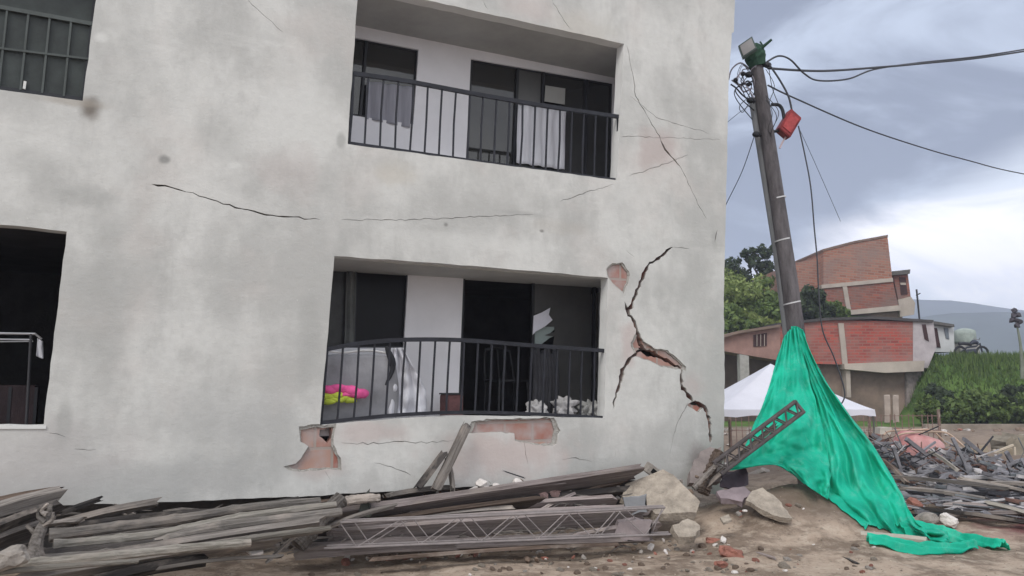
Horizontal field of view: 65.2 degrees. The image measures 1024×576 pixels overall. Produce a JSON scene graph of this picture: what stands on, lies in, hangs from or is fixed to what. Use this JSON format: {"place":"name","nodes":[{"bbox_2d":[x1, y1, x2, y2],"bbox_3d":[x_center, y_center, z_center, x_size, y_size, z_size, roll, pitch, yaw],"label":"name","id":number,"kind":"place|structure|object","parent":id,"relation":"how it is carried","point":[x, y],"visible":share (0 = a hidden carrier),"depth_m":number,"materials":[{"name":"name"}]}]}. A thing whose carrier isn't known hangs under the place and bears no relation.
{"place":"outdoors","nodes":[
{"label":"outdoors","id":0,"kind":"place"},
{"bbox_2d":[0,385,39,424],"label":"wardrobe","id":1,"kind":"object","parent":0,"point":[12,403],"visible":0.36,"depth_m":7.08,"materials":[{"name":"black paint"}]},
{"bbox_2d":[1,315,1023,575],"bbox_3d":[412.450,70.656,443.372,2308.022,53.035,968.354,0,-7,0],"label":"ground","id":2,"kind":"structure","parent":0,"point":[811,525],"depth_m":7.58,"materials":[{"name":"soil"}]},
{"bbox_2d":[0,517,55,548],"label":"plank","id":3,"kind":"object","parent":2,"relation":"on","point":[15,535],"visible":0.65,"depth_m":5.72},
{"bbox_2d":[0,558,138,574],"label":"cane pole","id":4,"kind":"object","parent":2,"relation":"on","point":[49,567],"visible":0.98,"depth_m":5.22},
{"bbox_2d":[0,544,29,571],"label":"stone","id":5,"kind":"object","parent":4,"relation":"on","point":[14,556],"visible":1,"depth_m":5.08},
{"bbox_2d":[93,554,208,575],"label":"plank","id":6,"kind":"object","parent":2,"relation":"on","point":[147,569],"visible":0.83,"depth_m":5.73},
{"bbox_2d":[16,532,282,575],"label":"plank","id":7,"kind":"object","parent":6,"relation":"on","point":[255,545],"visible":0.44,"depth_m":5.76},
{"bbox_2d":[92,516,325,552],"bbox_3d":[-2.332,1.919,5.992,1.890,0.065,0.174,-1,-48,-29],"label":"plank","id":8,"kind":"object","parent":7,"relation":"on","point":[276,527],"visible":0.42,"depth_m":6.08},
{"bbox_2d":[45,508,341,556],"bbox_3d":[-2.367,1.866,6.061,2.190,0.152,0.122,-2,-5,-28],"label":"cane pole","id":9,"kind":"object","parent":8,"relation":"on","point":[221,525],"visible":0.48,"depth_m":6.19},
{"bbox_2d":[44,528,235,553],"bbox_3d":[-2.514,1.871,6.015,1.829,0.106,0.148,-1,-6,-28],"label":"cane pole","id":10,"kind":"object","parent":9,"relation":"on","point":[83,548],"visible":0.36,"depth_m":5.74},
{"bbox_2d":[53,501,336,548],"bbox_3d":[-2.379,1.840,6.221,2.069,0.111,0.131,0,-6,-31],"label":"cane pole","id":11,"kind":"object","parent":10,"relation":"on","point":[108,539],"visible":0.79,"depth_m":6.08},
{"bbox_2d":[49,497,320,541],"bbox_3d":[-2.500,1.807,6.334,2.022,0.109,0.112,2,-7,-33],"label":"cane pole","id":12,"kind":"object","parent":11,"relation":"on","point":[118,526],"visible":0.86,"depth_m":6.18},
{"bbox_2d":[192,525,330,552],"bbox_3d":[-1.886,1.897,6.079,1.030,0.066,0.089,0,-6,-29],"label":"cane pole","id":13,"kind":"object","parent":7,"relation":"on","point":[277,534],"visible":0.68,"depth_m":6.15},
{"bbox_2d":[155,554,283,570],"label":"plank","id":14,"kind":"object","parent":2,"relation":"on","point":[220,559],"visible":1,"depth_m":5.79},
{"bbox_2d":[15,539,250,567],"bbox_3d":[-2.740,1.854,5.544,1.784,0.098,0.192,1,-7,-22],"label":"cane pole","id":15,"kind":"object","parent":14,"relation":"on","point":[174,549],"visible":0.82,"depth_m":5.54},
{"bbox_2d":[25,503,54,557],"bbox_3d":[-3.256,1.683,5.486,0.203,0.398,0.263,5,-9,-38],"label":"tree stump","id":16,"kind":"object","parent":15,"relation":"on","point":[35,548],"visible":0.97,"depth_m":5.51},
{"bbox_2d":[0,493,640,554],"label":"wood splinters","id":17,"kind":"object","parent":2,"relation":"on","point":[518,532],"visible":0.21,"depth_m":7.37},
{"bbox_2d":[0,500,62,532],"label":"plank","id":18,"kind":"object","parent":17,"relation":"on","point":[18,519],"visible":0.71,"depth_m":5.88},
{"bbox_2d":[0,486,67,516],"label":"plank","id":19,"kind":"object","parent":18,"relation":"on","point":[18,503],"visible":0.94,"depth_m":6.01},
{"bbox_2d":[75,509,211,526],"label":"plank","id":20,"kind":"object","parent":17,"relation":"on","point":[125,517],"visible":0.36,"depth_m":6.29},
{"bbox_2d":[56,497,161,527],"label":"plank","id":21,"kind":"object","parent":20,"relation":"on","point":[129,507],"visible":0.86,"depth_m":6.24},
{"bbox_2d":[384,485,451,497],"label":"plank","id":22,"kind":"object","parent":17,"relation":"on","point":[410,491],"visible":0.83,"depth_m":7.65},
{"bbox_2d":[414,450,447,491],"bbox_3d":[-0.781,1.758,7.712,0.072,0.497,0.073,39,-27,0],"label":"wooden post","id":23,"kind":"object","parent":22,"relation":"on","point":[430,471],"visible":1,"depth_m":7.68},
{"bbox_2d":[0,0,734,550],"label":"cracked house","id":24,"kind":"structure","parent":2,"relation":"on","point":[206,206],"depth_m":7.95,"materials":[{"name":"paint"}]},
{"bbox_2d":[0,332,41,424],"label":"railing","id":25,"kind":"object","parent":24,"relation":"on","point":[29,340],"visible":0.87,"depth_m":6.96,"materials":[{"name":"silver metal"}]},
{"bbox_2d":[0,0,95,100],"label":"window","id":26,"kind":"structure","parent":24,"relation":"in","point":[45,44],"depth_m":6.92,"materials":[{"name":"black paint"}]},
{"bbox_2d":[324,392,356,404],"bbox_3d":[-1.694,1.071,7.798,0.375,0.135,0.093,3,-8,-26],"label":"yellow cushion","id":27,"kind":"object","parent":24,"relation":"on","point":[330,399],"visible":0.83,"depth_m":7.75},
{"bbox_2d":[325,384,368,398],"bbox_3d":[-1.628,1.013,7.837,0.467,0.143,0.110,3,-8,-26],"label":"pink cushion","id":28,"kind":"object","parent":27,"relation":"on","point":[348,390],"visible":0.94,"depth_m":7.81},
{"bbox_2d":[344,271,355,343],"bbox_3d":[-1.764,0.212,8.726,0.116,0.834,0.039,3,-8,-26],"label":"curtain","id":29,"kind":"object","parent":24,"relation":"hanging from","point":[350,300],"visible":0.91,"depth_m":8.73,"materials":[{"name":"grey fabric"}]},
{"bbox_2d":[323,349,398,420],"bbox_3d":[-1.567,1.028,8.095,0.860,0.820,0.225,3,-8,-26],"label":"mattress","id":30,"kind":"object","parent":24,"relation":"on","point":[364,379],"visible":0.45,"depth_m":8.04,"materials":[{"name":"grey fabric"}]},
{"bbox_2d":[327,271,406,347],"bbox_3d":[-1.637,0.210,8.841,1.046,0.961,0.058,3,-8,-26],"label":"window","id":31,"kind":"structure","parent":24,"relation":"in","point":[380,303],"depth_m":8.89,"materials":[{"name":"glass"}]},
{"bbox_2d":[349,39,417,123],"bbox_3d":[-1.500,-2.378,9.221,0.909,0.963,0.058,3,-8,-26],"label":"window","id":32,"kind":"structure","parent":24,"relation":"in","point":[369,57],"depth_m":9.23,"materials":[{"name":"glass"}]},
{"bbox_2d":[365,82,411,127],"bbox_3d":[-1.403,-2.108,9.169,0.571,0.493,0.032,3,-8,-26],"label":"curtain","id":33,"kind":"object","parent":24,"relation":"hanging from","point":[389,104],"visible":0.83,"depth_m":9.17,"materials":[{"name":"grey fabric"}]},
{"bbox_2d":[388,348,425,415],"bbox_3d":[-1.101,0.979,8.350,0.434,0.716,0.215,3,-8,-26],"label":"bed sheet","id":34,"kind":"object","parent":24,"relation":"hanging from","point":[410,388],"visible":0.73,"depth_m":8.34,"materials":[{"name":"fabric"}]},
{"bbox_2d":[439,393,463,415],"bbox_3d":[-0.665,1.290,8.775,0.190,0.275,0.262,3,-8,-26],"label":"crate","id":35,"kind":"object","parent":24,"relation":"on","point":[453,401],"visible":0.48,"depth_m":8.68,"materials":[{"name":"red wood"}]},
{"bbox_2d":[483,346,528,415],"bbox_3d":[-0.083,1.137,9.946,0.452,0.863,0.528,3,-8,-26],"label":"plastic chair","id":36,"kind":"object","parent":24,"relation":"in","point":[513,380],"visible":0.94,"depth_m":10.06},
{"bbox_2d":[459,279,600,415],"bbox_3d":[0.266,0.796,9.729,2.058,1.845,0.058,3,-8,-26],"label":"sliding door","id":37,"kind":"structure","parent":24,"relation":"in","point":[570,306],"depth_m":9.98,"materials":[{"name":"black paint"}]},
{"bbox_2d":[468,60,611,176],"bbox_3d":[0.392,-2.097,10.139,2.170,1.434,0.058,3,-8,-26],"label":"sliding door","id":38,"kind":"structure","parent":24,"relation":"in","point":[488,78],"depth_m":10.12,"materials":[{"name":"black paint"}]},
{"bbox_2d":[516,105,565,168],"bbox_3d":[0.373,-1.905,10.038,0.722,0.782,0.050,3,-8,-26],"label":"curtain","id":39,"kind":"object","parent":24,"relation":"hanging from","point":[540,137],"visible":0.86,"depth_m":10.03,"materials":[{"name":"fabric"}]},
{"bbox_2d":[532,308,551,334],"bbox_3d":[0.373,0.407,9.787,0.276,0.342,0.011,3,-8,-26],"label":"glass shard","id":40,"kind":"object","parent":24,"relation":"attached to","point":[542,319],"visible":1,"depth_m":9.77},
{"bbox_2d":[532,348,559,412],"bbox_3d":[0.392,1.102,9.572,0.377,0.811,0.112,3,-8,-26],"label":"curtain","id":41,"kind":"object","parent":24,"relation":"hanging from","point":[550,369],"visible":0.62,"depth_m":9.53,"materials":[{"name":"fabric"}]},
{"bbox_2d":[544,85,564,104],"bbox_3d":[0.547,-2.463,10.205,0.306,0.220,0.006,3,-8,-26],"label":"paper sheet","id":42,"kind":"object","parent":24,"relation":"attached to","point":[554,94],"visible":1,"depth_m":10.20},
{"bbox_2d":[550,396,579,416],"bbox_3d":[0.626,1.401,9.384,0.355,0.279,0.286,3,-8,-26],"label":"crumpled cloth","id":43,"kind":"object","parent":24,"relation":"on","point":[561,405],"visible":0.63,"depth_m":9.32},
{"bbox_2d":[368,542,620,561],"bbox_3d":[-0.106,2.337,7.124,2.368,0.048,0.102,3,-19,-20],"label":"plank","id":44,"kind":"object","parent":2,"relation":"on","point":[406,556],"visible":1,"depth_m":7.04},
{"bbox_2d":[347,533,653,555],"bbox_3d":[-0.209,2.335,7.324,3.262,0.112,0.133,3,-25,-16],"label":"plank","id":45,"kind":"object","parent":2,"relation":"on","point":[525,543],"visible":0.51,"depth_m":7.38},
{"bbox_2d":[293,535,459,559],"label":"plank","id":46,"kind":"object","parent":45,"relation":"on","point":[318,551],"visible":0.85,"depth_m":6.94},
{"bbox_2d":[292,492,346,551],"bbox_3d":[-1.640,1.983,6.805,0.184,0.182,0.555,-7,29,45],"label":"wooden post","id":47,"kind":"object","parent":46,"relation":"on","point":[302,543],"visible":0.41,"depth_m":6.69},
{"bbox_2d":[345,493,380,505],"bbox_3d":[-1.387,1.878,7.034,0.469,0.125,0.110,-6,-3,-27],"label":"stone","id":48,"kind":"object","parent":47,"relation":"on","point":[363,498],"visible":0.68,"depth_m":7.05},
{"bbox_2d":[326,509,648,541],"bbox_3d":[-0.136,2.245,7.543,3.194,0.206,0.059,2,28,-21],"label":"plank","id":49,"kind":"object","parent":45,"relation":"on","point":[540,522],"visible":0.66,"depth_m":7.47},
{"bbox_2d":[338,504,651,527],"bbox_3d":[-0.071,2.188,7.617,3.168,0.111,0.113,2,1,-20],"label":"plank","id":50,"kind":"object","parent":49,"relation":"on","point":[534,509],"visible":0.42,"depth_m":7.67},
{"bbox_2d":[317,496,544,539],"bbox_3d":[-0.715,2.135,7.504,2.259,0.060,0.163,-1,-46,-25],"label":"plank","id":51,"kind":"object","parent":50,"relation":"on","point":[522,503],"visible":0.4,"depth_m":7.63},
{"bbox_2d":[425,505,514,515],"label":"plank","id":52,"kind":"object","parent":51,"relation":"on","point":[498,508],"visible":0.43,"depth_m":7.65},
{"bbox_2d":[408,494,617,512],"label":"plank","id":53,"kind":"object","parent":51,"relation":"on","point":[609,499],"visible":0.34,"depth_m":8.12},
{"bbox_2d":[503,485,630,499],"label":"plank","id":54,"kind":"object","parent":53,"relation":"on","point":[618,490],"visible":0.42,"depth_m":8.34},
{"bbox_2d":[328,464,644,523],"bbox_3d":[-0.218,2.010,7.809,3.550,0.070,0.246,-1,-41,-26],"label":"plank","id":55,"kind":"object","parent":54,"relation":"on","point":[598,477],"visible":0.81,"depth_m":7.85,"materials":[{"name":"wood"}]},
{"bbox_2d":[430,422,470,493],"bbox_3d":[-0.589,1.651,7.825,0.088,0.785,0.076,32,-28,-11],"label":"wooden post","id":56,"kind":"object","parent":55,"relation":"on","point":[451,458],"visible":1,"depth_m":7.79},
{"bbox_2d":[370,482,565,508],"bbox_3d":[-0.368,1.978,7.650,2.152,0.047,0.052,0,-29,-28],"label":"plank","id":57,"kind":"object","parent":55,"relation":"on","point":[416,502],"visible":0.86,"depth_m":7.44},
{"bbox_2d":[619,469,699,520],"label":"rock","id":58,"kind":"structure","parent":54,"relation":"on","point":[675,497],"depth_m":8.28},
{"bbox_2d":[622,494,646,514],"bbox_3d":[1.231,2.168,8.021,0.249,0.206,0.044,0,-7,0],"label":"plaster slab","id":59,"kind":"object","parent":49,"relation":"on","point":[641,500],"depth_m":8.00,"materials":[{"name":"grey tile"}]},
{"bbox_2d":[324,505,670,549],"bbox_3d":[-0.032,2.179,7.257,3.281,0.286,0.175,2,-7,-18],"label":"lattice girder","id":60,"kind":"object","parent":45,"relation":"on","point":[465,541],"visible":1,"depth_m":7.21,"materials":[{"name":"metal"}]},
{"bbox_2d":[324,503,397,531],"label":"plank","id":61,"kind":"object","parent":60,"relation":"on","point":[367,512],"visible":0.76,"depth_m":6.98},
{"bbox_2d":[573,520,662,534],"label":"plank","id":62,"kind":"object","parent":45,"relation":"on","point":[611,529],"visible":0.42,"depth_m":7.62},
{"bbox_2d":[614,517,651,540],"bbox_3d":[1.150,2.321,7.695,0.383,0.211,0.134,0,-7,0],"label":"plaster slab","id":63,"kind":"object","parent":45,"relation":"on","point":[626,526],"depth_m":7.63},
{"bbox_2d":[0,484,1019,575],"bbox_3d":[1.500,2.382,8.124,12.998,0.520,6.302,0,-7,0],"label":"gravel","id":64,"kind":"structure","parent":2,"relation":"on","point":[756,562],"depth_m":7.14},
{"bbox_2d":[350,475,698,562],"bbox_3d":[0.297,2.247,7.874,4.108,0.636,1.323,1,-7,-10],"label":"rubble","id":65,"kind":"object","parent":2,"relation":"on","point":[583,556],"visible":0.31,"depth_m":7.52,"materials":[{"name":"paint"}]},
{"bbox_2d":[670,519,699,544],"bbox_3d":[1.709,2.373,7.779,0.303,0.209,0.246,4,-8,-32],"label":"plaster slab","id":66,"kind":"object","parent":2,"relation":"on","point":[685,532],"depth_m":7.74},
{"bbox_2d":[687,447,720,486],"bbox_3d":[2.202,2.049,9.151,0.428,0.451,0.272,0,-7,0],"label":"plaster slab","id":67,"kind":"object","parent":2,"relation":"on","point":[700,462],"depth_m":9.09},
{"bbox_2d":[697,448,723,495],"bbox_3d":[2.203,2.038,8.873,0.160,0.517,0.162,32,-18,-18],"label":"wooden post","id":68,"kind":"object","parent":2,"relation":"on","point":[704,489],"visible":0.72,"depth_m":8.82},
{"bbox_2d":[706,423,778,486],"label":"plank","id":69,"kind":"object","parent":68,"relation":"on","point":[713,478],"visible":0.58,"depth_m":8.80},
{"bbox_2d":[716,486,750,506],"bbox_3d":[2.376,2.220,8.506,0.390,0.196,0.232,0,-7,0],"label":"plaster slab","id":70,"kind":"object","parent":2,"relation":"on","point":[738,496],"depth_m":8.48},
{"bbox_2d":[720,468,747,488],"bbox_3d":[2.451,2.109,8.847,0.307,0.212,0.294,-3,-7,23],"label":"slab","id":71,"kind":"object","parent":2,"relation":"on","point":[736,478],"visible":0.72,"depth_m":8.85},
{"bbox_2d":[724,256,751,280],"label":"bush","id":72,"kind":"object","parent":2,"relation":"on","point":[731,264],"visible":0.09,"depth_m":59.52,"materials":[{"name":"green plant"}]},
{"bbox_2d":[724,303,761,333],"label":"bush","id":73,"kind":"object","parent":2,"relation":"on","point":[734,321],"visible":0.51,"depth_m":45.21,"materials":[{"name":"green plant"}]},
{"bbox_2d":[724,267,767,303],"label":"bush","id":74,"kind":"object","parent":2,"relation":"on","point":[730,276],"visible":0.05,"depth_m":52.50,"materials":[{"name":"green plant"}]},
{"bbox_2d":[724,277,770,311],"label":"bush","id":75,"kind":"object","parent":2,"relation":"on","point":[746,295],"visible":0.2,"depth_m":48.99,"materials":[{"name":"green plant"}]},
{"bbox_2d":[724,324,780,420],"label":"brick house","id":76,"kind":"structure","parent":2,"relation":"on","point":[748,352],"depth_m":38.97,"materials":[{"name":"paint"}]},
{"bbox_2d":[736,243,774,282],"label":"tree","id":77,"kind":"object","parent":2,"relation":"on","point":[755,262],"visible":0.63,"depth_m":55.46,"materials":[{"name":"green plant"}]},
{"bbox_2d":[740,308,780,327],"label":"bush","id":78,"kind":"object","parent":2,"relation":"on","point":[765,321],"visible":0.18,"depth_m":45.56,"materials":[{"name":"green plant"}]},
{"bbox_2d":[744,274,778,312],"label":"bush","id":79,"kind":"object","parent":2,"relation":"on","point":[767,296],"visible":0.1,"depth_m":48.45,"materials":[{"name":"green plant"}]},
{"bbox_2d":[729,37,805,483],"bbox_3d":[3.790,-0.259,11.342,1.131,6.762,0.563,0,-7,0],"label":"utility pole","id":80,"kind":"object","parent":2,"relation":"on","point":[753,53],"visible":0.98,"depth_m":11.53,"materials":[{"name":"concrete"}]},
{"bbox_2d":[798,126,845,403],"bbox_3d":[4.407,-0.331,11.417,0.524,4.069,0.062,1,-7,-6],"label":"overhead wire","id":81,"kind":"object","parent":80,"relation":"attached to","point":[817,265],"visible":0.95,"depth_m":11.41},
{"bbox_2d":[766,49,1023,81],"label":"overhead wire","id":82,"kind":"object","parent":80,"relation":"attached to","point":[795,64],"visible":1,"depth_m":13.09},
{"bbox_2d":[767,51,1023,71],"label":"overhead wire","id":83,"kind":"object","parent":80,"relation":"attached to","point":[831,70],"visible":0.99,"depth_m":13.68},
{"bbox_2d":[767,85,1023,173],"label":"overhead wire","id":84,"kind":"object","parent":80,"relation":"attached to","point":[883,134],"visible":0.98,"depth_m":14.19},
{"bbox_2d":[754,299,780,320],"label":"bush","id":85,"kind":"object","parent":2,"relation":"on","point":[770,310],"visible":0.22,"depth_m":45.65,"materials":[{"name":"green plant"}]},
{"bbox_2d":[745,488,791,522],"bbox_3d":[2.694,2.258,8.322,0.475,0.304,0.334,-7,-10,44],"label":"plaster slab","id":86,"kind":"object","parent":2,"relation":"on","point":[763,502],"depth_m":8.29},
{"bbox_2d":[723,364,875,464],"bbox_3d":[7.069,3.740,21.508,3.834,3.399,3.636,0,-7,0],"label":"canopy tent","id":87,"kind":"object","parent":2,"relation":"on","point":[745,396],"visible":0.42,"depth_m":20.33,"materials":[{"name":"white fabric"}]},
{"bbox_2d":[800,284,836,319],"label":"bush","id":88,"kind":"object","parent":2,"relation":"on","point":[809,301],"visible":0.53,"depth_m":44.19,"materials":[{"name":"green plant"}]},
{"bbox_2d":[728,409,941,448],"bbox_3d":[10.166,4.727,25.160,6.697,1.800,0.108,0,-7,0],"label":"fence","id":89,"kind":"object","parent":2,"relation":"on","point":[730,430],"visible":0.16,"depth_m":25.17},
{"bbox_2d":[761,235,914,317],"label":"brick house","id":90,"kind":"structure","parent":2,"relation":"on","point":[858,277],"depth_m":48.47,"materials":[{"name":"red brick"}]},
{"bbox_2d":[757,316,936,421],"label":"brick house","id":91,"kind":"structure","parent":2,"relation":"on","point":[877,358],"depth_m":39.99,"materials":[{"name":"red brick"}]},
{"bbox_2d":[731,326,1010,554],"bbox_3d":[3.372,1.502,9.075,2.117,2.400,3.174,2,-7,-17],"label":"green tarpaulin","id":92,"kind":"object","parent":2,"relation":"on","point":[823,446],"visible":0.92,"depth_m":9.07,"materials":[{"name":"fabric"}]},
{"bbox_2d":[712,400,805,474],"bbox_3d":[2.702,1.627,8.744,1.022,0.800,0.197,0,-7,-3],"label":"steel ladder frame","id":93,"kind":"object","parent":92,"relation":"on","point":[739,458],"visible":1,"depth_m":8.72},
{"bbox_2d":[724,426,1023,473],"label":"rubble","id":94,"kind":"object","parent":2,"relation":"on","point":[765,470],"visible":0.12,"depth_m":27.49,"materials":[{"name":"paint"}]},
{"bbox_2d":[861,531,927,541],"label":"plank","id":95,"kind":"object","parent":2,"relation":"on","point":[912,538],"visible":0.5,"depth_m":7.91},
{"bbox_2d":[912,393,951,423],"bbox_3d":[18.444,5.506,35.181,1.560,1.766,1.367,-3,-8,24],"label":"bush","id":96,"kind":"object","parent":2,"relation":"on","point":[928,405],"visible":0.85,"depth_m":34.94,"materials":[{"name":"green plant"}]},
{"bbox_2d":[919,382,954,423],"bbox_3d":[19.319,5.362,36.116,1.842,2.276,1.702,4,-8,-30],"label":"bush","id":97,"kind":"object","parent":2,"relation":"on","point":[933,390],"visible":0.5,"depth_m":35.79,"materials":[{"name":"green plant"}]},
{"bbox_2d":[933,321,954,352],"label":"white hut","id":98,"kind":"object","parent":2,"relation":"on","point":[944,335],"visible":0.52,"depth_m":40.96,"materials":[{"name":"paint"}]},
{"bbox_2d":[867,426,1023,517],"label":"scrap rods","id":99,"kind":"object","parent":2,"relation":"on","point":[903,458],"visible":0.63,"depth_m":10.72,"materials":[{"name":"grey metal"}]},
{"bbox_2d":[899,486,989,499],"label":"plank","id":100,"kind":"object","parent":99,"relation":"on","point":[934,490],"visible":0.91,"depth_m":9.76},
{"bbox_2d":[892,475,1009,490],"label":"plank","id":101,"kind":"object","parent":99,"relation":"on","point":[983,485],"visible":0.94,"depth_m":10.02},
{"bbox_2d":[869,435,1022,518],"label":"rubble pile","id":102,"kind":"object","parent":2,"relation":"on","point":[970,471],"visible":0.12,"depth_m":11.02,"materials":[{"name":"grey concrete"}]},
{"bbox_2d":[883,429,963,461],"bbox_3d":[6.214,2.376,12.110,0.998,0.466,0.580,0,-7,0],"label":"tarpaulin","id":103,"kind":"object","parent":102,"relation":"on","point":[914,436],"visible":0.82,"depth_m":11.90,"materials":[{"name":"pink plastic"}]},
{"bbox_2d":[940,393,975,423],"bbox_3d":[19.588,5.490,35.090,1.490,1.784,1.643,0,-7,0],"label":"bush","id":104,"kind":"object","parent":2,"relation":"on","point":[961,410],"visible":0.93,"depth_m":34.89,"materials":[{"name":"green plant"}]},
{"bbox_2d":[904,349,1023,411],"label":"bank grass","id":105,"kind":"structure","parent":2,"relation":"on","point":[977,369],"depth_m":38.49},
{"bbox_2d":[952,328,979,354],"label":"water tank","id":106,"kind":"object","parent":2,"relation":"on","point":[968,335],"visible":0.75,"depth_m":41.58,"materials":[{"name":"grey plastic"}]},
{"bbox_2d":[912,506,1023,523],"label":"plank","id":107,"kind":"object","parent":2,"relation":"on","point":[999,518],"visible":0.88,"depth_m":8.95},
{"bbox_2d":[954,338,988,353],"bbox_3d":[22.909,3.022,39.924,1.778,1.058,0.616,0,-7,0],"label":"motorcycle","id":108,"kind":"object","parent":2,"relation":"on","point":[970,344],"visible":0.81,"depth_m":39.88,"materials":[{"name":"black paint"}]},
{"bbox_2d":[958,387,986,422],"bbox_3d":[20.673,5.361,35.614,2.068,1.962,1.579,3,-7,-21],"label":"bush","id":109,"kind":"object","parent":2,"relation":"on","point":[974,396],"visible":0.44,"depth_m":35.28,"materials":[{"name":"green plant"}]},
{"bbox_2d":[923,424,1023,429],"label":"retaining wall","id":110,"kind":"structure","parent":2,"relation":"on","point":[979,426],"depth_m":32.76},
{"bbox_2d":[970,388,1023,423],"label":"bush","id":111,"kind":"object","parent":2,"relation":"on","point":[998,410],"visible":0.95,"depth_m":34.82,"materials":[{"name":"green plant"}]},
{"bbox_2d":[989,432,1023,454],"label":"rubble block","id":112,"kind":"object","parent":2,"relation":"on","point":[1004,439],"depth_m":14.07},
{"bbox_2d":[992,383,1023,421],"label":"bush","id":113,"kind":"object","parent":2,"relation":"on","point":[1009,391],"visible":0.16,"depth_m":35.72,"materials":[{"name":"green plant"}]},
{"bbox_2d":[1009,308,1023,378],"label":"utility pole","id":114,"kind":"object","parent":2,"relation":"on","point":[1015,313],"visible":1,"depth_m":29.97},
{"bbox_2d":[725,0,1023,309],"label":"sky","id":115,"kind":"structure","parent":0,"point":[957,225],"materials":[{"name":"grey"}]},
{"bbox_2d":[903,299,1023,318],"bbox_3d":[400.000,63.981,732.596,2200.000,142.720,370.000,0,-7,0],"label":"mountains","id":116,"kind":"structure","parent":0,"point":[931,307],"depth_m":868.56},
{"bbox_2d":[913,312,1023,355],"bbox_3d":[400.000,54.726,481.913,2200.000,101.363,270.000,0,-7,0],"label":"hills","id":117,"kind":"structure","parent":0,"point":[995,331],"depth_m":554.80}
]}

